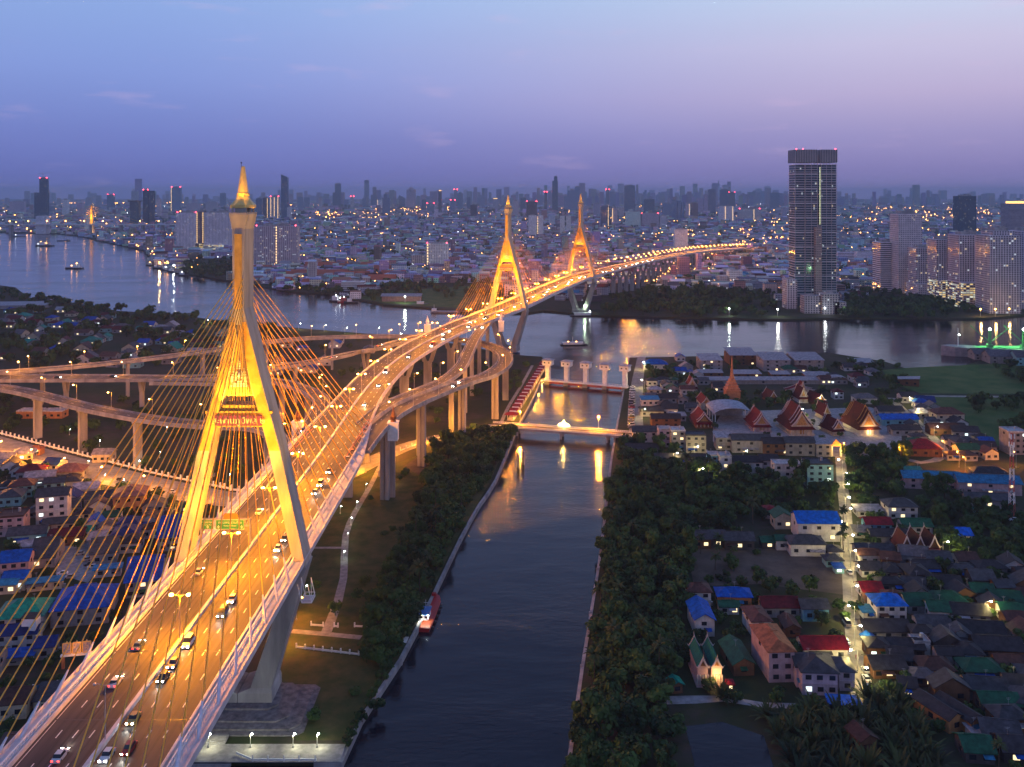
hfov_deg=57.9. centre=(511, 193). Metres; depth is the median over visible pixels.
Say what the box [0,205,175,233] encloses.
distant bridge
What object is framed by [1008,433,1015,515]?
radio mast
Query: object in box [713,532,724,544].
palm tree
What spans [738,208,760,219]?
tower block
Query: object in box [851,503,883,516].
house
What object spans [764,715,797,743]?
nipa palm
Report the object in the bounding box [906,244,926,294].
tower block
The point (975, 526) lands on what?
broadleaf tree
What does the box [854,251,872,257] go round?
tower block
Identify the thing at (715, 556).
palm tree
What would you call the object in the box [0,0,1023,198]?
sky
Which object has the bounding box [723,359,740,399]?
temple spire
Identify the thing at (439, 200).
tower block
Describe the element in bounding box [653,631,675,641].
broadleaf tree
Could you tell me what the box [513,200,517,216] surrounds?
tower block
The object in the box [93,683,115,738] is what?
street lamp
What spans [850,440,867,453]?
broadleaf tree
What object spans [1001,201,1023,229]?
tower block
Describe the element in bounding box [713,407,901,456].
temple courtyard
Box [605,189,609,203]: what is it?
tower block
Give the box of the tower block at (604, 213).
[600,205,609,226]
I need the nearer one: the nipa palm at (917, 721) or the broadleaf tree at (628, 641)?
the nipa palm at (917, 721)
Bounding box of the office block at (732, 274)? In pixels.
[726,269,742,281]
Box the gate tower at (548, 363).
[542,358,554,384]
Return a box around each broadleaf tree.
[359,601,377,622]
[362,628,371,638]
[369,628,386,645]
[369,643,385,663]
[374,600,394,622]
[376,560,398,577]
[378,618,403,631]
[380,583,402,607]
[383,627,403,657]
[385,544,404,561]
[393,578,418,598]
[397,530,419,544]
[397,602,416,625]
[398,524,417,531]
[399,563,422,582]
[402,599,423,611]
[403,543,423,572]
[404,519,427,532]
[412,488,429,503]
[413,550,427,570]
[414,570,435,591]
[418,469,437,483]
[421,464,435,471]
[421,470,439,486]
[422,543,439,566]
[428,552,444,568]
[446,511,466,528]
[487,446,504,464]
[563,752,587,766]
[568,720,597,744]
[571,700,601,731]
[575,733,603,766]
[580,685,619,738]
[585,613,609,631]
[586,658,605,678]
[587,618,607,642]
[589,639,611,655]
[589,682,607,699]
[593,667,627,695]
[594,536,616,550]
[594,748,616,766]
[599,544,617,558]
[599,556,609,566]
[599,565,629,589]
[599,600,628,627]
[601,504,618,520]
[601,519,629,542]
[601,587,628,611]
[601,652,620,669]
[602,477,624,489]
[602,554,623,571]
[603,485,626,501]
[605,746,640,766]
[606,621,642,658]
[606,653,637,684]
[606,690,638,732]
[607,509,631,527]
[610,464,629,483]
[611,639,634,654]
[613,733,651,765]
[617,532,642,551]
[618,726,642,744]
[620,644,655,674]
[620,691,648,723]
[621,560,628,570]
[621,614,633,622]
[627,517,647,536]
[628,609,652,621]
[628,648,654,677]
[630,565,657,593]
[631,431,645,442]
[631,545,656,562]
[631,686,656,700]
[632,615,653,633]
[633,673,673,711]
[634,733,652,749]
[639,621,664,646]
[641,529,665,555]
[645,526,659,540]
[646,705,686,739]
[647,665,675,695]
[650,592,672,617]
[652,433,666,449]
[652,739,672,753]
[653,617,670,628]
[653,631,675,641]
[654,741,677,766]
[655,555,682,577]
[655,637,683,675]
[659,459,675,479]
[660,516,673,534]
[660,542,687,563]
[660,565,688,582]
[663,574,694,607]
[665,615,684,632]
[668,456,682,466]
[669,634,692,662]
[670,518,697,547]
[671,624,701,642]
[674,543,697,572]
[676,501,695,514]
[681,470,704,489]
[687,469,707,487]
[688,458,705,470]
[688,487,708,510]
[692,456,706,463]
[699,483,719,508]
[700,475,711,485]
[713,500,736,521]
[727,460,743,487]
[744,473,759,488]
[744,486,764,502]
[754,506,768,520]
[761,466,779,479]
[762,478,779,501]
[787,457,809,481]
[788,475,805,499]
[789,639,802,651]
[813,609,830,625]
[817,481,837,503]
[844,444,862,455]
[845,453,862,471]
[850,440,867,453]
[852,465,876,483]
[854,454,870,466]
[856,492,879,503]
[867,445,887,468]
[868,442,886,463]
[871,461,889,481]
[883,447,893,458]
[887,455,903,479]
[888,478,907,496]
[891,439,912,456]
[921,472,940,500]
[928,496,946,511]
[930,502,947,525]
[933,524,958,537]
[936,471,954,497]
[951,533,972,550]
[962,521,984,533]
[971,495,991,522]
[990,528,1005,544]
[1012,627,1023,641]
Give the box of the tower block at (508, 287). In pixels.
[505,284,527,295]
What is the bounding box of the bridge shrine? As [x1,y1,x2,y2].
[558,420,568,425]
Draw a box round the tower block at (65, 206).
[62,199,69,214]
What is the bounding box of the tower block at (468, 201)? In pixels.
[467,197,469,206]
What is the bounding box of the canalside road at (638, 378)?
[628,357,645,431]
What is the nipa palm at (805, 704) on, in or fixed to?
on the bank ground at (757, 686)
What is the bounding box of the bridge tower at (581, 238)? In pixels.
[540,194,613,311]
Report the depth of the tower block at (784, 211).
5655.19 m
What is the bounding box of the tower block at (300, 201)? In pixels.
[297,196,309,207]
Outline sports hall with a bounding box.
[381,293,421,300]
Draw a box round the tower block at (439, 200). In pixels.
[438,190,441,211]
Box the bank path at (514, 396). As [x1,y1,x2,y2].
[500,365,533,422]
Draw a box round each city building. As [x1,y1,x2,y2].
[124,238,131,243]
[150,254,164,260]
[155,251,167,254]
[279,261,290,266]
[313,254,319,258]
[325,237,332,242]
[339,291,349,295]
[350,290,360,298]
[357,284,375,294]
[365,272,382,274]
[413,275,422,282]
[450,275,464,282]
[527,240,535,244]
[541,271,548,277]
[545,257,555,262]
[555,293,565,299]
[561,290,579,297]
[569,293,582,300]
[572,281,587,294]
[575,286,584,296]
[596,284,609,294]
[641,240,650,242]
[660,274,674,278]
[668,282,679,286]
[702,278,712,280]
[734,280,745,287]
[745,264,753,268]
[746,268,761,270]
[746,282,761,288]
[752,273,765,275]
[762,282,776,293]
[767,257,775,261]
[768,280,781,287]
[774,293,781,299]
[839,292,849,300]
[848,276,858,279]
[865,283,876,289]
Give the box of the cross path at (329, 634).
[291,629,362,639]
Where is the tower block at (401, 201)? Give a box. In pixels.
[399,195,404,207]
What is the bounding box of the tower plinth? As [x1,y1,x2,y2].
[192,682,345,766]
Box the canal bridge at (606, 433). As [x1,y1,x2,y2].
[489,421,631,442]
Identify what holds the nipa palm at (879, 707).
on the bank ground at (757, 686)
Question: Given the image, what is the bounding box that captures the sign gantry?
[200,513,250,546]
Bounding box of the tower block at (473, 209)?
[470,204,476,215]
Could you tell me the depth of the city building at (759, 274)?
1697.86 m
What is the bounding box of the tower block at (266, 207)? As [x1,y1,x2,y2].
[263,197,268,217]
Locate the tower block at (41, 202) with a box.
[34,172,50,218]
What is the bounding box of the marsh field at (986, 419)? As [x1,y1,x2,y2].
[935,397,1023,445]
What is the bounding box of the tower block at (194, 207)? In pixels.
[186,203,199,211]
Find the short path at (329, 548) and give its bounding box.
[314,547,344,548]
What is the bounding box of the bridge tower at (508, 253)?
[450,195,558,351]
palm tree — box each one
[392,528,406,544]
[408,509,421,521]
[408,558,429,590]
[473,437,483,446]
[583,644,603,685]
[591,579,608,612]
[603,504,620,518]
[604,616,620,651]
[612,578,625,587]
[615,445,628,464]
[627,519,639,535]
[634,612,647,626]
[639,463,652,487]
[650,633,668,669]
[677,448,694,469]
[696,533,705,553]
[701,453,716,473]
[710,551,721,569]
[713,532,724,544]
[713,541,722,551]
[729,545,737,554]
[743,496,760,523]
[821,501,834,510]
[835,528,848,549]
[839,504,849,520]
[840,521,848,540]
[991,734,1008,766]
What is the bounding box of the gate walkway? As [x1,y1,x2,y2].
[541,378,628,389]
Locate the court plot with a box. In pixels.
[403,457,456,474]
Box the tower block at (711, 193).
[707,189,715,212]
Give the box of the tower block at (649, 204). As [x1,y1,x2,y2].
[643,198,654,212]
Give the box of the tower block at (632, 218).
[625,211,641,226]
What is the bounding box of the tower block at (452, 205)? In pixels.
[450,199,454,210]
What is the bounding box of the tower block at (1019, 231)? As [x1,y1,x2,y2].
[1008,226,1023,308]
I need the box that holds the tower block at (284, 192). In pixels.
[281,174,288,217]
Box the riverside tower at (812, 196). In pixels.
[788,148,837,305]
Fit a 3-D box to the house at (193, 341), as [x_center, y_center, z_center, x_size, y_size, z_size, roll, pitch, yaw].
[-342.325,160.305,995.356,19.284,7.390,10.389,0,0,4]
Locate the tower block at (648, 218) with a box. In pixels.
[641,213,658,226]
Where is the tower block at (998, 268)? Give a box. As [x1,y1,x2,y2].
[975,226,1020,313]
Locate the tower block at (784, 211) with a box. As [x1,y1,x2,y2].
[781,207,786,215]
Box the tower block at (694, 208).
[691,202,697,215]
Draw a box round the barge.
[431,308,473,312]
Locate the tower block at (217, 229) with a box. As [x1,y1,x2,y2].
[203,210,231,249]
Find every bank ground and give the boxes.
[0,199,1023,320]
[0,285,542,765]
[572,353,1023,766]
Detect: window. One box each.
[785,674,790,678]
[806,675,811,679]
[817,675,822,679]
[818,687,823,691]
[829,687,834,691]
[969,754,975,759]
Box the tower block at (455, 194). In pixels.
[454,189,457,204]
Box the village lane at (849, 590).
[831,441,867,705]
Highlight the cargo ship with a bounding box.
[941,325,1023,356]
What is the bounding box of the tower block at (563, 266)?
[550,263,578,272]
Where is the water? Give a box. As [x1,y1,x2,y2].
[0,233,1023,766]
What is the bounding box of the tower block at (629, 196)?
[624,184,634,210]
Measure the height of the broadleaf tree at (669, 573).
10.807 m
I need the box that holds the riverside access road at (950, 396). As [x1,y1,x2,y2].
[926,395,998,396]
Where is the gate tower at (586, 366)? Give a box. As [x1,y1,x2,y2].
[580,361,592,387]
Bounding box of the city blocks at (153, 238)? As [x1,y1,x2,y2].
[0,199,1011,289]
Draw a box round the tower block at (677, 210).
[672,198,683,220]
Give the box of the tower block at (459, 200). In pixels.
[457,192,462,208]
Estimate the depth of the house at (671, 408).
683.74 m
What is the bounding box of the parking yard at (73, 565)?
[56,541,93,582]
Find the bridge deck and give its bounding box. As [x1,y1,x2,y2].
[0,248,751,766]
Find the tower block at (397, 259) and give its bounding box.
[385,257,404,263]
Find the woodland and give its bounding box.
[0,259,1023,766]
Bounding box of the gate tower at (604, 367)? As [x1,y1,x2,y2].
[598,362,611,389]
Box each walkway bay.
[504,410,518,420]
[509,406,518,416]
[512,403,520,411]
[514,399,523,407]
[517,395,525,404]
[519,392,527,400]
[522,389,529,396]
[524,385,531,393]
[526,382,533,390]
[528,379,535,386]
[530,376,537,383]
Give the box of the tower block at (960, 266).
[947,230,979,306]
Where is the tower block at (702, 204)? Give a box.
[697,194,707,212]
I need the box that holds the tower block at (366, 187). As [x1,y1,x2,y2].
[364,180,368,197]
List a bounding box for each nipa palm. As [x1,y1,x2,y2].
[709,676,733,705]
[748,697,781,725]
[762,710,791,732]
[764,702,801,721]
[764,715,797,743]
[770,730,806,749]
[774,735,818,766]
[777,735,808,757]
[779,747,809,766]
[781,712,812,739]
[786,704,822,730]
[789,695,822,721]
[793,723,831,750]
[794,732,826,764]
[795,711,823,742]
[796,687,828,717]
[806,703,838,724]
[807,706,846,735]
[807,751,828,766]
[811,742,838,766]
[817,688,858,719]
[819,737,849,761]
[819,740,858,766]
[820,706,845,724]
[826,725,855,756]
[829,701,863,738]
[836,737,886,766]
[838,738,862,765]
[840,694,879,724]
[843,693,888,735]
[848,675,896,707]
[852,742,889,766]
[861,695,886,716]
[865,685,897,713]
[869,716,904,748]
[871,701,904,729]
[873,679,904,705]
[875,741,919,766]
[878,726,910,759]
[879,747,915,766]
[880,711,918,738]
[880,740,910,765]
[883,679,917,712]
[885,722,918,759]
[886,696,923,720]
[894,708,937,738]
[897,727,929,761]
[903,705,933,733]
[903,718,936,744]
[906,728,947,759]
[906,746,931,766]
[915,757,941,766]
[919,751,941,766]
[926,746,960,766]
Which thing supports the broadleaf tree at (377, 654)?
on the park lawn at (334, 676)
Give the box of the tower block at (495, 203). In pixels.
[493,198,497,208]
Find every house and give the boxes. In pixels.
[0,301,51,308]
[0,318,12,321]
[0,451,17,460]
[0,457,9,468]
[0,479,14,491]
[0,487,28,506]
[0,507,29,536]
[0,545,36,578]
[0,578,20,594]
[0,593,55,630]
[0,622,43,647]
[0,646,9,673]
[0,684,39,720]
[0,731,17,746]
[1,455,22,473]
[1,569,33,590]
[5,524,50,543]
[6,315,25,321]
[6,322,15,327]
[6,643,35,665]
[7,477,37,496]
[10,461,28,476]
[14,329,29,337]
[14,446,37,459]
[14,460,48,478]
[16,407,45,418]
[17,539,33,548]
[18,312,33,319]
[23,469,57,485]
[24,319,43,326]
[25,574,65,591]
[26,330,45,339]
[30,347,48,356]
[30,504,35,517]
[30,680,64,711]
[31,634,61,659]
[32,445,45,455]
[32,535,66,568]
[34,324,47,331]
[34,486,72,524]
[41,457,68,468]
[41,515,81,528]
[42,407,68,418]
[42,476,66,486]
[45,315,59,321]
[47,526,87,545]
[48,320,58,326]
[48,582,119,627]
[51,321,63,327]
[54,306,64,312]
[55,463,89,478]
[57,336,71,343]
[61,318,72,321]
[64,310,78,316]
[64,322,79,328]
[65,469,81,476]
[66,476,83,485]
[71,317,81,321]
[72,486,83,497]
[72,497,82,514]
[73,329,93,335]
[73,341,92,350]
[73,481,100,495]
[73,507,92,518]
[76,352,94,363]
[79,336,102,343]
[81,316,100,323]
[82,489,114,506]
[84,525,96,535]
[85,350,98,356]
[85,494,112,514]
[85,511,105,524]
[86,530,108,548]
[88,535,121,563]
[91,448,117,462]
[92,319,99,323]
[92,558,123,577]
[93,333,106,342]
[96,518,116,535]
[98,325,112,331]
[99,351,120,359]
[100,312,115,318]
[100,314,113,319]
[102,510,123,519]
[103,332,112,340]
[106,358,121,367]
[109,523,142,535]
[111,326,121,332]
[111,481,148,511]
[114,323,129,325]
[116,515,141,525]
[120,341,143,351]
[120,348,138,356]
[120,533,145,553]
[122,356,143,367]
[123,554,166,598]
[137,338,152,345]
[140,508,158,523]
[141,494,167,513]
[141,522,157,538]
[143,321,157,326]
[154,338,172,344]
[155,513,182,521]
[156,514,183,551]
[157,507,178,514]
[158,326,173,333]
[161,341,184,351]
[161,357,181,363]
[164,320,179,329]
[179,501,186,510]
[187,347,203,355]
[190,339,203,345]
[205,345,215,354]
[211,338,224,343]
[215,327,227,335]
[269,369,283,375]
[271,353,288,364]
[280,342,292,347]
[281,358,297,363]
[296,345,309,350]
[300,364,317,372]
[315,354,330,365]
[329,339,341,347]
[363,345,374,352]
[624,443,658,452]
[630,425,656,442]
[638,406,664,416]
[639,395,659,405]
[641,359,668,369]
[643,392,656,394]
[645,377,657,385]
[646,386,661,393]
[649,413,681,425]
[653,453,705,464]
[656,376,670,384]
[656,393,677,402]
[657,400,673,404]
[657,425,669,446]
[659,379,669,389]
[660,404,678,412]
[665,382,678,392]
[666,674,684,693]
[668,412,686,420]
[669,377,677,382]
[669,425,685,450]
[674,353,684,360]
[674,367,686,374]
[677,394,688,403]
[678,361,693,369]
[678,385,695,394]
[683,402,699,411]
[685,430,706,452]
[685,582,712,606]
[685,595,716,636]
[688,635,710,687]
[692,369,703,378]
[694,526,712,548]
[696,353,722,370]
[696,377,708,384]
[697,369,723,375]
[697,376,820,383]
[701,634,724,687]
[706,449,717,471]
[708,529,725,547]
[710,381,723,391]
[712,431,730,449]
[713,581,753,605]
[716,599,740,614]
[717,449,731,472]
[718,634,756,675]
[721,531,755,549]
[723,347,756,364]
[725,679,735,690]
[728,431,770,452]
[730,369,761,375]
[732,455,763,473]
[740,605,773,634]
[749,623,796,682]
[756,352,790,370]
[756,595,800,617]
[757,453,778,467]
[757,535,775,548]
[761,437,784,454]
[761,505,773,518]
[767,370,790,375]
[768,505,790,528]
[770,459,799,481]
[773,534,787,549]
[777,611,801,636]
[780,365,796,373]
[783,436,815,455]
[785,534,826,556]
[786,352,823,370]
[790,510,841,541]
[792,653,803,686]
[794,365,806,372]
[794,635,849,657]
[795,649,840,695]
[796,597,830,621]
[801,371,828,375]
[801,457,833,487]
[814,436,832,456]
[817,375,832,384]
[820,553,844,566]
[824,693,862,710]
[826,372,841,377]
[826,539,844,557]
[829,388,843,398]
[830,562,845,573]
[831,374,847,383]
[831,656,857,690]
[840,363,855,370]
[843,719,880,752]
[847,372,864,381]
[848,358,873,363]
[850,393,878,403]
[850,521,871,537]
[850,542,896,553]
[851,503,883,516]
[853,378,867,387]
[854,548,879,560]
[854,560,881,576]
[855,376,869,385]
[855,580,883,595]
[856,361,867,370]
[856,604,875,618]
[857,618,909,636]
[859,516,893,527]
[859,630,874,635]
[859,636,889,655]
[861,592,879,603]
[861,654,908,678]
[863,367,879,375]
[865,528,907,542]
[865,592,908,618]
[871,576,904,591]
[873,405,904,414]
[875,413,919,425]
[878,550,901,562]
[879,497,919,518]
[879,589,902,598]
[881,562,904,576]
[884,645,914,665]
[885,636,926,654]
[887,424,922,435]
[890,526,910,547]
[893,674,918,694]
[895,544,928,562]
[896,376,919,386]
[896,392,918,402]
[896,517,934,533]
[896,562,930,576]
[898,570,926,585]
[899,470,959,488]
[900,592,933,613]
[902,579,928,591]
[903,419,922,431]
[903,463,922,469]
[904,554,941,573]
[906,432,928,438]
[906,526,924,545]
[906,623,932,637]
[907,666,933,686]
[908,408,927,417]
[908,632,930,654]
[909,614,951,626]
[910,438,943,456]
[910,688,963,733]
[911,398,926,407]
[913,395,936,403]
[913,655,957,671]
[915,403,932,409]
[919,522,940,549]
[922,594,951,614]
[923,400,940,407]
[923,416,940,423]
[923,549,953,570]
[924,422,958,435]
[924,585,968,601]
[925,573,962,589]
[925,667,971,702]
[927,407,965,422]
[927,624,960,648]
[929,645,964,664]
[933,690,982,731]
[939,434,959,444]
[941,450,961,460]
[941,578,978,602]
[944,620,971,640]
[946,415,968,425]
[946,436,969,446]
[946,562,975,577]
[949,425,980,437]
[949,601,992,619]
[951,546,979,563]
[952,443,980,456]
[952,527,974,538]
[952,640,985,656]
[952,656,1006,675]
[952,732,998,764]
[953,472,1023,495]
[953,618,1007,634]
[957,674,1009,699]
[958,450,978,461]
[961,436,974,440]
[961,491,1012,508]
[962,568,996,582]
[962,717,980,732]
[964,582,994,595]
[966,634,1023,656]
[967,348,989,359]
[967,466,1008,474]
[968,559,1008,577]
[969,440,997,450]
[971,433,988,439]
[971,690,1023,713]
[975,436,995,441]
[975,591,1002,609]
[976,716,1022,741]
[978,444,999,459]
[981,349,1012,363]
[982,697,1023,732]
[986,588,1023,602]
[988,573,1015,588]
[989,653,1023,670]
[990,727,1023,763]
[994,596,1023,616]
[996,551,1023,573]
[996,610,1023,620]
[998,672,1023,685]
[999,426,1023,454]
[1004,616,1023,635]
[1007,568,1023,586]
[1008,685,1023,710]
[1010,350,1023,365]
[1010,566,1023,572]
[1011,586,1023,603]
[1011,663,1023,673]
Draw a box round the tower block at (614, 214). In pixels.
[611,207,617,224]
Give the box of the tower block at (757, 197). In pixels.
[753,190,760,202]
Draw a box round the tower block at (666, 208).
[662,203,671,215]
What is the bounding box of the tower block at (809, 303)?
[800,294,819,313]
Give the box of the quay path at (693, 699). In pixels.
[665,695,794,707]
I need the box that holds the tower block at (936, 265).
[927,235,946,302]
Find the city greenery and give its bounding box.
[0,202,1000,297]
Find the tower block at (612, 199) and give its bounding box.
[610,193,615,205]
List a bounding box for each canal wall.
[314,379,541,766]
[568,357,629,754]
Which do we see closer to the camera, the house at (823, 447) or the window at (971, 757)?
the window at (971, 757)
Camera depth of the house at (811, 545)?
418.15 m
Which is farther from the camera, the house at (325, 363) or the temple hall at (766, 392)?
the house at (325, 363)
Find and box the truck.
[383,366,388,372]
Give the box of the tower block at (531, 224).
[528,214,542,235]
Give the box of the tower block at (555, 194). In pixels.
[552,176,557,210]
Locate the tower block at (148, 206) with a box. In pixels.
[143,188,154,223]
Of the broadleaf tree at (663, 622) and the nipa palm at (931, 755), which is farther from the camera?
the broadleaf tree at (663, 622)
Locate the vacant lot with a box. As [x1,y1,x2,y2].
[691,548,842,593]
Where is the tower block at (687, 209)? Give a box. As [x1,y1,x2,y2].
[685,203,689,216]
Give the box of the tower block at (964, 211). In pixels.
[953,194,975,231]
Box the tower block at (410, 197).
[406,187,415,207]
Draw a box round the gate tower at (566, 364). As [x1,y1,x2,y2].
[560,359,572,385]
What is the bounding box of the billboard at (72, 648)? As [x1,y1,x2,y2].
[60,639,91,668]
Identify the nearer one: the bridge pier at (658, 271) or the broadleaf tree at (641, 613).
the broadleaf tree at (641, 613)
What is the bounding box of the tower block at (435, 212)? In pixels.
[434,208,437,218]
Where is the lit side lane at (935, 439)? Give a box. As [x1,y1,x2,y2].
[860,398,948,463]
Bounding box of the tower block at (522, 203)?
[520,197,525,210]
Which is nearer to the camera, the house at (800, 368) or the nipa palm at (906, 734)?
the nipa palm at (906, 734)
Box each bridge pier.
[32,399,41,438]
[39,372,43,404]
[62,382,69,396]
[76,411,87,452]
[125,363,129,396]
[132,422,142,466]
[138,382,145,407]
[200,354,205,373]
[262,436,267,463]
[263,344,268,363]
[279,386,284,419]
[293,367,297,403]
[305,396,310,415]
[331,339,333,369]
[343,481,352,497]
[361,352,370,369]
[362,453,369,462]
[380,431,389,499]
[382,387,391,401]
[390,441,394,497]
[400,364,413,393]
[416,409,416,455]
[417,404,426,466]
[421,349,436,384]
[445,336,458,371]
[449,393,453,431]
[456,342,460,361]
[458,387,466,431]
[463,369,466,412]
[470,356,473,395]
[477,340,480,373]
[486,329,488,366]
[491,351,497,365]
[492,375,499,418]
[502,369,508,399]
[609,271,617,298]
[617,270,624,292]
[622,268,630,290]
[628,266,636,290]
[634,265,641,287]
[639,263,647,285]
[645,262,652,283]
[650,261,657,281]
[655,260,662,278]
[659,259,666,273]
[664,258,671,273]
[668,257,675,273]
[688,254,694,266]
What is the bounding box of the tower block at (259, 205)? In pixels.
[256,197,262,214]
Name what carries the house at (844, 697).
on the bank ground at (757, 686)
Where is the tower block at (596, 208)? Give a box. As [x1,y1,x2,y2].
[593,203,600,215]
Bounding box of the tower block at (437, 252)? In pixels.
[426,242,448,264]
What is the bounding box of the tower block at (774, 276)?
[766,275,780,278]
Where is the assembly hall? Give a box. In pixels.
[706,399,750,421]
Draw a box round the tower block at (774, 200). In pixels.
[770,192,779,208]
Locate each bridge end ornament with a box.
[291,405,303,435]
[387,406,399,440]
[424,315,430,331]
[498,313,503,331]
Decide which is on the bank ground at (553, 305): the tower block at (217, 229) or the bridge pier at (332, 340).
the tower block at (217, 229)
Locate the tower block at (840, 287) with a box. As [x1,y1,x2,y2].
[836,284,844,290]
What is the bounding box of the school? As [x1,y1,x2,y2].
[341,280,365,290]
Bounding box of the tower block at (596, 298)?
[591,295,601,301]
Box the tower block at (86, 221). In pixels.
[84,213,93,229]
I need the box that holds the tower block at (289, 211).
[287,206,291,218]
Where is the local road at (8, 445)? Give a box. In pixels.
[0,431,492,505]
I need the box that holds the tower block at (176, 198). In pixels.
[171,186,181,210]
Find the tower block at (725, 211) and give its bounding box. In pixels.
[718,205,733,220]
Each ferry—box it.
[560,337,587,345]
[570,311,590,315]
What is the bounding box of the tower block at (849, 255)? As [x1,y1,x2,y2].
[836,251,853,260]
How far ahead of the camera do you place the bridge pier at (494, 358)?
794.48 m
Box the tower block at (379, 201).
[377,199,381,207]
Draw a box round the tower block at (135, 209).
[128,200,142,223]
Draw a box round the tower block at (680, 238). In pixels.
[673,228,687,248]
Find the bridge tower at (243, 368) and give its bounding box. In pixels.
[0,162,368,766]
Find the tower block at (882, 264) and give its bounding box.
[873,239,890,290]
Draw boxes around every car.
[50,748,69,763]
[56,570,68,574]
[64,573,75,578]
[74,550,84,555]
[80,556,89,561]
[98,747,115,762]
[108,676,122,687]
[120,740,137,755]
[125,711,141,725]
[132,640,145,650]
[156,670,170,682]
[166,657,177,668]
[182,633,194,648]
[195,568,203,574]
[216,604,228,617]
[227,593,236,602]
[255,508,262,514]
[274,544,280,551]
[281,534,287,541]
[311,489,317,494]
[317,478,323,486]
[842,617,851,626]
[845,569,852,574]
[860,666,869,673]
[861,674,870,681]
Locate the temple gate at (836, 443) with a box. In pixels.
[832,439,841,456]
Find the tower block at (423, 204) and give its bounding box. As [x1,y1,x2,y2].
[422,199,425,209]
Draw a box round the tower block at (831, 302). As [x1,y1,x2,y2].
[818,292,846,313]
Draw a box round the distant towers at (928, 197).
[5,179,1022,206]
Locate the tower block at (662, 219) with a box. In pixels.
[659,215,666,226]
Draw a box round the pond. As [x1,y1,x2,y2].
[686,722,773,766]
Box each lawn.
[0,357,531,491]
[280,432,498,739]
[361,286,503,309]
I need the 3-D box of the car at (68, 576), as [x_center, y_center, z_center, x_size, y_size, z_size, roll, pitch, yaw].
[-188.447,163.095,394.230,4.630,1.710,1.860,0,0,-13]
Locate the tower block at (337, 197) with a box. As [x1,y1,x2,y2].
[333,183,340,206]
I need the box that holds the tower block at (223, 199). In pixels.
[220,193,225,205]
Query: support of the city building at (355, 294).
on the bank ground at (553, 305)
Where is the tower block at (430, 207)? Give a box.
[427,203,434,211]
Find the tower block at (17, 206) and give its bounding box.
[9,201,25,211]
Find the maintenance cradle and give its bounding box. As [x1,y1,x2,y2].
[297,577,314,602]
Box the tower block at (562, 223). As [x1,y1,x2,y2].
[560,215,570,232]
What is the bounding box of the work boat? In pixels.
[35,241,54,245]
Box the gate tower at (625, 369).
[618,364,631,390]
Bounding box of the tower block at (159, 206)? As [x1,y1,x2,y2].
[156,198,161,215]
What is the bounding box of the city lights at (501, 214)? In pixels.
[6,204,990,287]
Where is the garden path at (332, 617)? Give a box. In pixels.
[322,463,379,631]
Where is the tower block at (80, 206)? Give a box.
[77,203,83,215]
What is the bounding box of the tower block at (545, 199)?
[544,191,547,208]
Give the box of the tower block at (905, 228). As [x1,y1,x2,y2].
[890,209,921,292]
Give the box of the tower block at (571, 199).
[564,186,579,210]
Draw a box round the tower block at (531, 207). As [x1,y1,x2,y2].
[526,200,536,216]
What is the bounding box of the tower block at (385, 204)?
[382,193,389,213]
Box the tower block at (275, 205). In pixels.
[270,195,279,219]
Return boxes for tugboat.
[65,263,83,268]
[329,292,340,301]
[337,297,346,302]
[344,295,358,302]
[419,592,441,631]
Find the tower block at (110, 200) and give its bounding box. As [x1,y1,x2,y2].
[107,194,114,209]
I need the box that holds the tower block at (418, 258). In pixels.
[411,254,425,264]
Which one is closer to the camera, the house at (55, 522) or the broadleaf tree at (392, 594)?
the broadleaf tree at (392, 594)
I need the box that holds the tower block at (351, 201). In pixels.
[350,196,353,207]
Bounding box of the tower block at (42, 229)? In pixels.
[36,215,49,233]
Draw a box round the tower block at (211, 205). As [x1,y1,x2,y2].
[206,201,217,211]
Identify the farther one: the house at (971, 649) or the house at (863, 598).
the house at (863, 598)
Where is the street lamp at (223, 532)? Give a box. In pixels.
[222,531,240,570]
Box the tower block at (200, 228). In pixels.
[195,209,205,247]
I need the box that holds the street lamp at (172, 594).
[169,593,189,639]
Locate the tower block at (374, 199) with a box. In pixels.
[371,187,376,204]
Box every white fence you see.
[0,430,239,490]
[295,643,359,655]
[310,621,323,626]
[400,431,452,450]
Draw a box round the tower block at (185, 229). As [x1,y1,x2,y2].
[176,210,195,248]
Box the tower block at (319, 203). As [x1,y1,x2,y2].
[318,197,321,209]
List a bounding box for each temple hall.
[685,373,697,390]
[689,405,712,427]
[695,392,709,409]
[743,406,772,431]
[761,387,778,402]
[774,398,815,435]
[783,381,812,391]
[792,384,808,402]
[798,378,807,392]
[806,389,827,403]
[814,400,831,418]
[818,413,844,435]
[840,398,881,435]
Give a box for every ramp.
[0,332,431,382]
[0,334,512,453]
[0,384,288,488]
[149,378,329,477]
[355,312,503,424]
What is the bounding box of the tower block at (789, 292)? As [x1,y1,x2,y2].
[782,277,796,308]
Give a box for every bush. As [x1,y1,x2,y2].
[342,736,352,746]
[345,724,357,736]
[350,718,358,727]
[354,707,367,721]
[364,698,372,705]
[366,686,377,696]
[374,679,381,686]
[375,669,388,678]
[715,574,722,580]
[752,548,760,554]
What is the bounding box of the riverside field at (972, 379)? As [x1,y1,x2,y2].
[883,364,1023,393]
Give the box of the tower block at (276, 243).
[254,223,299,264]
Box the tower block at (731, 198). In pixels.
[729,192,734,206]
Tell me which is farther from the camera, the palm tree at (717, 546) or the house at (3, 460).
the house at (3, 460)
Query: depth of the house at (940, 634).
331.07 m
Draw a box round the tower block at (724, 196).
[720,189,728,205]
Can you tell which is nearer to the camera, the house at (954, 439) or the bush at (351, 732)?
the bush at (351, 732)
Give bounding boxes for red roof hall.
[286,271,306,273]
[290,269,348,274]
[304,262,370,265]
[333,271,369,274]
[368,274,396,279]
[374,265,391,270]
[381,270,405,273]
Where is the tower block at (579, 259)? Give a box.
[574,258,583,261]

